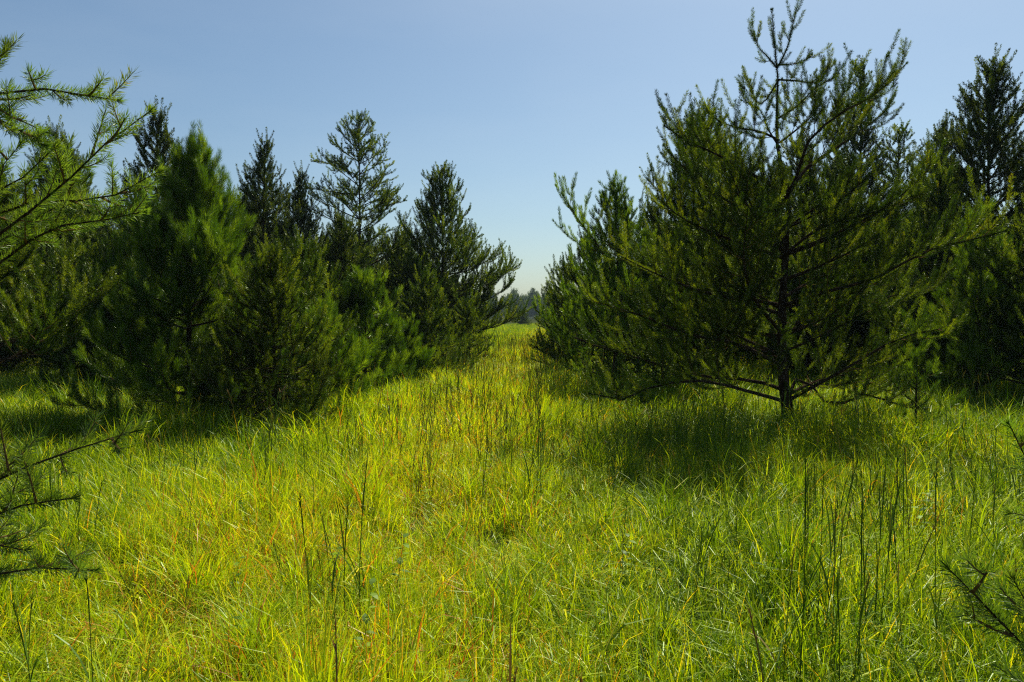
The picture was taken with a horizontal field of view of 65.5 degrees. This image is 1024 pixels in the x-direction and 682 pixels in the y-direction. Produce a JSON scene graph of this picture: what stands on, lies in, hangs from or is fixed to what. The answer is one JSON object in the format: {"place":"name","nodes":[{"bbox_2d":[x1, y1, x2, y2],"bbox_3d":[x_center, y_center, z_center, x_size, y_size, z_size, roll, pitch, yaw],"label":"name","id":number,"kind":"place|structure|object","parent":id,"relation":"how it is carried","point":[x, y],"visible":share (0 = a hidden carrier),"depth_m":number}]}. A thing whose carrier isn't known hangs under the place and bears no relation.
{"place":"outdoors","nodes":[
{"label":"outdoors","id":0,"kind":"place"},
{"bbox_2d":[0,317,1023,681],"bbox_3d":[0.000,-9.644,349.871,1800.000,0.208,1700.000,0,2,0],"label":"ground","id":1,"kind":"structure","parent":0,"point":[506,539],"depth_m":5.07},
{"bbox_2d":[0,198,51,370],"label":"pine tree","id":2,"kind":"object","parent":1,"relation":"on","point":[6,363],"visible":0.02,"depth_m":18.59},
{"bbox_2d":[0,114,113,370],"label":"pine tree","id":3,"kind":"object","parent":1,"relation":"on","point":[76,212],"visible":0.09,"depth_m":17.59},
{"bbox_2d":[0,158,121,363],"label":"pine tree","id":4,"kind":"object","parent":1,"relation":"on","point":[50,321],"visible":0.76,"depth_m":9.64},
{"bbox_2d":[41,141,110,363],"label":"pine tree","id":5,"kind":"object","parent":1,"relation":"on","point":[88,211],"visible":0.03,"depth_m":21.11},
{"bbox_2d":[0,30,168,582],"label":"pine tree","id":6,"kind":"object","parent":1,"relation":"on","point":[37,138],"visible":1,"depth_m":2.88},
{"bbox_2d":[29,214,209,391],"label":"pine tree","id":7,"kind":"object","parent":1,"relation":"on","point":[67,349],"visible":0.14,"depth_m":14.89},
{"bbox_2d":[56,96,248,364],"bbox_3d":[-7.518,-2.049,17.172,4.001,6.281,3.965,0,2,0],"label":"pine tree","id":8,"kind":"object","parent":1,"relation":"on","point":[163,142],"visible":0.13,"depth_m":16.72},
{"bbox_2d":[47,120,327,420],"bbox_3d":[-4.581,-1.004,11.779,3.725,4.625,3.487,0,2,0],"label":"pine tree","id":9,"kind":"object","parent":1,"relation":"on","point":[205,247],"visible":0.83,"depth_m":11.25},
{"bbox_2d":[179,429,202,556],"bbox_3d":[-1.904,0.980,4.736,0.174,0.919,0.302,0,2,0],"label":"grass stalk","id":10,"kind":"object","parent":1,"relation":"on","point":[192,490],"depth_m":4.70},
{"bbox_2d":[132,148,261,357],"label":"pine tree","id":11,"kind":"object","parent":1,"relation":"on","point":[239,259],"depth_m":20.92},
{"bbox_2d":[184,315,272,410],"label":"pine tree","id":12,"kind":"object","parent":1,"relation":"on","point":[214,333],"visible":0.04,"depth_m":11.80},
{"bbox_2d":[227,184,269,283],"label":"pine tree","id":13,"kind":"object","parent":1,"relation":"on","point":[243,195],"visible":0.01,"depth_m":24.29},
{"bbox_2d":[206,127,317,328],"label":"pine tree","id":14,"kind":"object","parent":1,"relation":"on","point":[265,176],"visible":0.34,"depth_m":21.79},
{"bbox_2d":[242,177,288,249],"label":"pine tree","id":15,"kind":"object","parent":1,"relation":"on","point":[261,210],"visible":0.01,"depth_m":26.43},
{"bbox_2d":[177,226,358,436],"bbox_3d":[-3.298,-0.072,10.766,2.417,2.978,2.883,0,2,0],"label":"pine tree","id":16,"kind":"object","parent":1,"relation":"on","point":[288,296],"visible":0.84,"depth_m":10.47},
{"bbox_2d":[269,424,286,535],"bbox_3d":[-1.534,0.971,5.273,0.199,0.867,0.078,0,2,0],"label":"grass stalk","id":17,"kind":"object","parent":1,"relation":"on","point":[269,482],"depth_m":5.26},
{"bbox_2d":[256,160,357,340],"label":"pine tree","id":18,"kind":"object","parent":1,"relation":"on","point":[305,220],"visible":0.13,"depth_m":23.57},
{"bbox_2d":[253,224,365,372],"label":"pine tree","id":19,"kind":"object","parent":1,"relation":"on","point":[317,255],"visible":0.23,"depth_m":14.78},
{"bbox_2d":[258,288,380,402],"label":"pine tree","id":20,"kind":"object","parent":1,"relation":"on","point":[355,366],"visible":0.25,"depth_m":12.44},
{"bbox_2d":[332,617,337,681],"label":"seed stalk","id":21,"kind":"object","parent":1,"relation":"on","point":[335,644],"visible":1,"depth_m":2.43},
{"bbox_2d":[322,209,365,269],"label":"pine tree","id":22,"kind":"object","parent":1,"relation":"on","point":[346,224],"visible":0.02,"depth_m":28.75},
{"bbox_2d":[287,204,407,358],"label":"pine tree","id":23,"kind":"object","parent":1,"relation":"on","point":[346,258],"visible":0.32,"depth_m":19.66},
{"bbox_2d":[303,109,432,332],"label":"pine tree","id":24,"kind":"object","parent":1,"relation":"on","point":[385,198],"visible":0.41,"depth_m":24.57},
{"bbox_2d":[318,263,419,388],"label":"pine tree","id":25,"kind":"object","parent":1,"relation":"on","point":[367,301],"visible":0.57,"depth_m":15.27},
{"bbox_2d":[355,222,384,277],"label":"pine tree","id":26,"kind":"object","parent":1,"relation":"on","point":[379,264],"visible":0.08,"depth_m":33.77},
{"bbox_2d":[367,313,436,380],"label":"pine tree","id":27,"kind":"object","parent":1,"relation":"on","point":[409,334],"visible":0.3,"depth_m":16.86},
{"bbox_2d":[384,256,436,345],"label":"pine tree","id":28,"kind":"object","parent":1,"relation":"on","point":[397,283],"visible":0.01,"depth_m":26.84},
{"bbox_2d":[381,223,449,346],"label":"pine tree","id":29,"kind":"object","parent":1,"relation":"on","point":[404,242],"visible":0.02,"depth_m":29.21},
{"bbox_2d":[381,258,478,373],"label":"pine tree","id":30,"kind":"object","parent":1,"relation":"on","point":[424,284],"visible":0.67,"depth_m":18.33},
{"bbox_2d":[423,384,438,481],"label":"grass stalk","id":31,"kind":"object","parent":1,"relation":"on","point":[432,436],"depth_m":6.65},
{"bbox_2d":[368,160,537,356],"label":"pine tree","id":32,"kind":"object","parent":1,"relation":"on","point":[427,249],"visible":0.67,"depth_m":24.38},
{"bbox_2d":[441,288,496,359],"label":"pine tree","id":33,"kind":"object","parent":1,"relation":"on","point":[467,310],"visible":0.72,"depth_m":20.93},
{"bbox_2d":[25,322,927,364],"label":"distant grass","id":34,"kind":"structure","parent":1,"relation":"on","point":[508,327],"depth_m":49.38},
{"bbox_2d":[476,436,489,555],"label":"grass stalk","id":35,"kind":"object","parent":1,"relation":"on","point":[482,486],"depth_m":5.22},
{"bbox_2d":[488,291,501,316],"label":"pine tree","id":36,"kind":"object","parent":1,"relation":"on","point":[493,302],"visible":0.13,"depth_m":359.86},
{"bbox_2d":[0,370,1002,681],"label":"meadow weeds","id":37,"kind":"object","parent":1,"relation":"on","point":[372,580],"visible":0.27,"depth_m":5.08},
{"bbox_2d":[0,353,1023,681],"bbox_3d":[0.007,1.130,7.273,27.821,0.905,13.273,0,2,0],"label":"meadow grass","id":38,"kind":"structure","parent":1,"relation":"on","point":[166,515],"depth_m":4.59},
{"bbox_2d":[0,342,1023,459],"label":"grass","id":39,"kind":"structure","parent":1,"relation":"on","point":[757,372],"depth_m":10.91},
{"bbox_2d":[0,327,1023,681],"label":"grass stalks","id":40,"kind":"object","parent":1,"relation":"on","point":[540,445],"depth_m":7.25},
{"bbox_2d":[509,624,517,681],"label":"seed stalk","id":41,"kind":"object","parent":1,"relation":"on","point":[514,676],"visible":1,"depth_m":2.27},
{"bbox_2d":[505,286,524,298],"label":"pine tree","id":42,"kind":"object","parent":1,"relation":"on","point":[513,290],"visible":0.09,"depth_m":369.84},
{"bbox_2d":[510,302,522,323],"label":"pine tree","id":43,"kind":"object","parent":1,"relation":"on","point":[515,303],"visible":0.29,"depth_m":128.79},
{"bbox_2d":[511,294,521,305],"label":"pine tree","id":44,"kind":"object","parent":1,"relation":"on","point":[518,298],"visible":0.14,"depth_m":345.22},
{"bbox_2d":[515,307,531,324],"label":"pine tree","id":45,"kind":"object","parent":1,"relation":"on","point":[525,320],"visible":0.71,"depth_m":109.30},
{"bbox_2d":[518,298,531,317],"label":"pine tree","id":46,"kind":"object","parent":1,"relation":"on","point":[528,312],"visible":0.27,"depth_m":330.77},
{"bbox_2d":[525,287,541,316],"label":"pine tree","id":47,"kind":"object","parent":1,"relation":"on","point":[532,291],"visible":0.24,"depth_m":338.96},
{"bbox_2d":[529,291,540,314],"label":"pine tree","id":48,"kind":"object","parent":1,"relation":"on","point":[538,306],"visible":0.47,"depth_m":335.27},
{"bbox_2d":[533,255,597,353],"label":"pine tree","id":49,"kind":"object","parent":1,"relation":"on","point":[537,319],"visible":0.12,"depth_m":25.89},
{"bbox_2d":[527,222,648,370],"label":"pine tree","id":50,"kind":"object","parent":1,"relation":"on","point":[569,279],"visible":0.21,"depth_m":18.83},
{"bbox_2d":[531,169,676,381],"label":"pine tree","id":51,"kind":"object","parent":1,"relation":"on","point":[618,205],"visible":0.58,"depth_m":15.25},
{"bbox_2d":[618,496,633,603],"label":"grass stalk","id":52,"kind":"object","parent":1,"relation":"on","point":[623,535],"depth_m":4.25},
{"bbox_2d":[586,191,726,375],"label":"pine tree","id":53,"kind":"object","parent":1,"relation":"on","point":[652,208],"visible":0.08,"depth_m":17.76},
{"bbox_2d":[609,96,806,371],"bbox_3d":[4.053,-1.950,16.802,4.420,6.320,4.072,0,2,0],"label":"pine tree","id":54,"kind":"object","parent":1,"relation":"on","point":[678,175],"visible":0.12,"depth_m":16.47},
{"bbox_2d":[684,218,776,362],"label":"pine tree","id":55,"kind":"object","parent":1,"relation":"on","point":[756,358],"visible":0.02,"depth_m":21.64},
{"bbox_2d":[746,605,763,681],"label":"seed stalk","id":56,"kind":"object","parent":1,"relation":"on","point":[751,618],"visible":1,"depth_m":2.38},
{"bbox_2d":[576,0,1017,417],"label":"pine tree","id":57,"kind":"object","parent":1,"relation":"on","point":[742,183],"visible":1,"depth_m":10.05},
{"bbox_2d":[731,116,878,365],"bbox_3d":[7.235,-2.299,19.810,4.615,6.712,4.455,0,2,0],"label":"pine tree","id":58,"kind":"object","parent":1,"relation":"on","point":[794,207],"visible":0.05,"depth_m":19.66},
{"bbox_2d":[789,470,825,647],"bbox_3d":[1.339,1.028,3.677,0.178,0.948,0.247,0,2,0],"label":"grass stalk","id":59,"kind":"object","parent":1,"relation":"on","point":[823,488],"depth_m":3.62},
{"bbox_2d":[755,147,868,378],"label":"pine tree","id":60,"kind":"object","parent":1,"relation":"on","point":[808,357],"visible":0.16,"depth_m":16.75},
{"bbox_2d":[825,401,837,459],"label":"leafy plant","id":61,"kind":"object","parent":1,"relation":"on","point":[832,428],"visible":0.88,"depth_m":8.24},
{"bbox_2d":[779,90,885,352],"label":"pine tree","id":62,"kind":"object","parent":1,"relation":"on","point":[832,160],"visible":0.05,"depth_m":24.70},
{"bbox_2d":[844,392,865,476],"bbox_3d":[3.031,0.915,7.065,0.279,0.948,0.404,0,2,0],"label":"grass stalk","id":63,"kind":"object","parent":1,"relation":"on","point":[857,429],"depth_m":7.05},
{"bbox_2d":[805,55,920,362],"bbox_3d":[9.305,-3.233,20.924,4.249,8.541,4.290,0,2,0],"label":"pine tree","id":64,"kind":"object","parent":1,"relation":"on","point":[865,140],"visible":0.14,"depth_m":20.63},
{"bbox_2d":[846,448,903,659],"bbox_3d":[1.596,0.964,3.506,0.184,1.036,0.245,0,2,0],"label":"grass stalk","id":65,"kind":"object","parent":1,"relation":"on","point":[889,540],"depth_m":3.49},
{"bbox_2d":[887,506,902,662],"bbox_3d":[1.593,1.092,3.333,0.123,0.774,0.278,0,2,0],"label":"grass stalk","id":66,"kind":"object","parent":1,"relation":"on","point":[893,519],"depth_m":3.33},
{"bbox_2d":[850,119,972,356],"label":"pine tree","id":67,"kind":"object","parent":1,"relation":"on","point":[897,151],"visible":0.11,"depth_m":20.68},
{"bbox_2d":[854,109,995,353],"bbox_3d":[12.856,-2.959,23.877,5.314,7.914,4.592,0,2,0],"label":"pine tree","id":68,"kind":"object","parent":1,"relation":"on","point":[944,122],"visible":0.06,"depth_m":23.71},
{"bbox_2d":[885,333,965,429],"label":"pine tree","id":69,"kind":"object","parent":1,"relation":"on","point":[911,365],"visible":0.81,"depth_m":10.39},
{"bbox_2d":[846,152,1009,378],"bbox_3d":[8.244,-1.290,16.036,3.319,4.991,3.910,0,2,0],"label":"pine tree","id":70,"kind":"object","parent":1,"relation":"on","point":[940,189],"visible":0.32,"depth_m":15.75},
{"bbox_2d":[921,457,960,667],"bbox_3d":[1.782,0.982,3.314,0.232,0.973,0.183,0,2,0],"label":"grass stalk","id":71,"kind":"object","parent":1,"relation":"on","point":[935,561],"depth_m":3.35},
{"bbox_2d":[860,43,1023,380],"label":"pine tree","id":72,"kind":"object","parent":1,"relation":"on","point":[963,145],"visible":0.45,"depth_m":16.36},
{"bbox_2d":[941,484,976,624],"bbox_3d":[2.071,1.042,3.663,0.220,0.843,0.169,0,2,0],"label":"grass stalk","id":73,"kind":"object","parent":1,"relation":"on","point":[971,526],"depth_m":3.60},
{"bbox_2d":[900,194,1023,400],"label":"pine tree","id":74,"kind":"object","parent":1,"relation":"on","point":[972,323],"visible":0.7,"depth_m":12.86},
{"bbox_2d":[926,193,1023,383],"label":"pine tree","id":75,"kind":"object","parent":1,"relation":"on","point":[1002,343],"visible":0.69,"depth_m":12.68},
{"bbox_2d":[933,413,1023,681],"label":"pine tree","id":76,"kind":"object","parent":1,"relation":"on","point":[975,592],"visible":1,"depth_m":1.86},
{"bbox_2d":[0,0,1023,299],"label":"sky","id":77,"kind":"structure","parent":0,"point":[515,93]}
]}

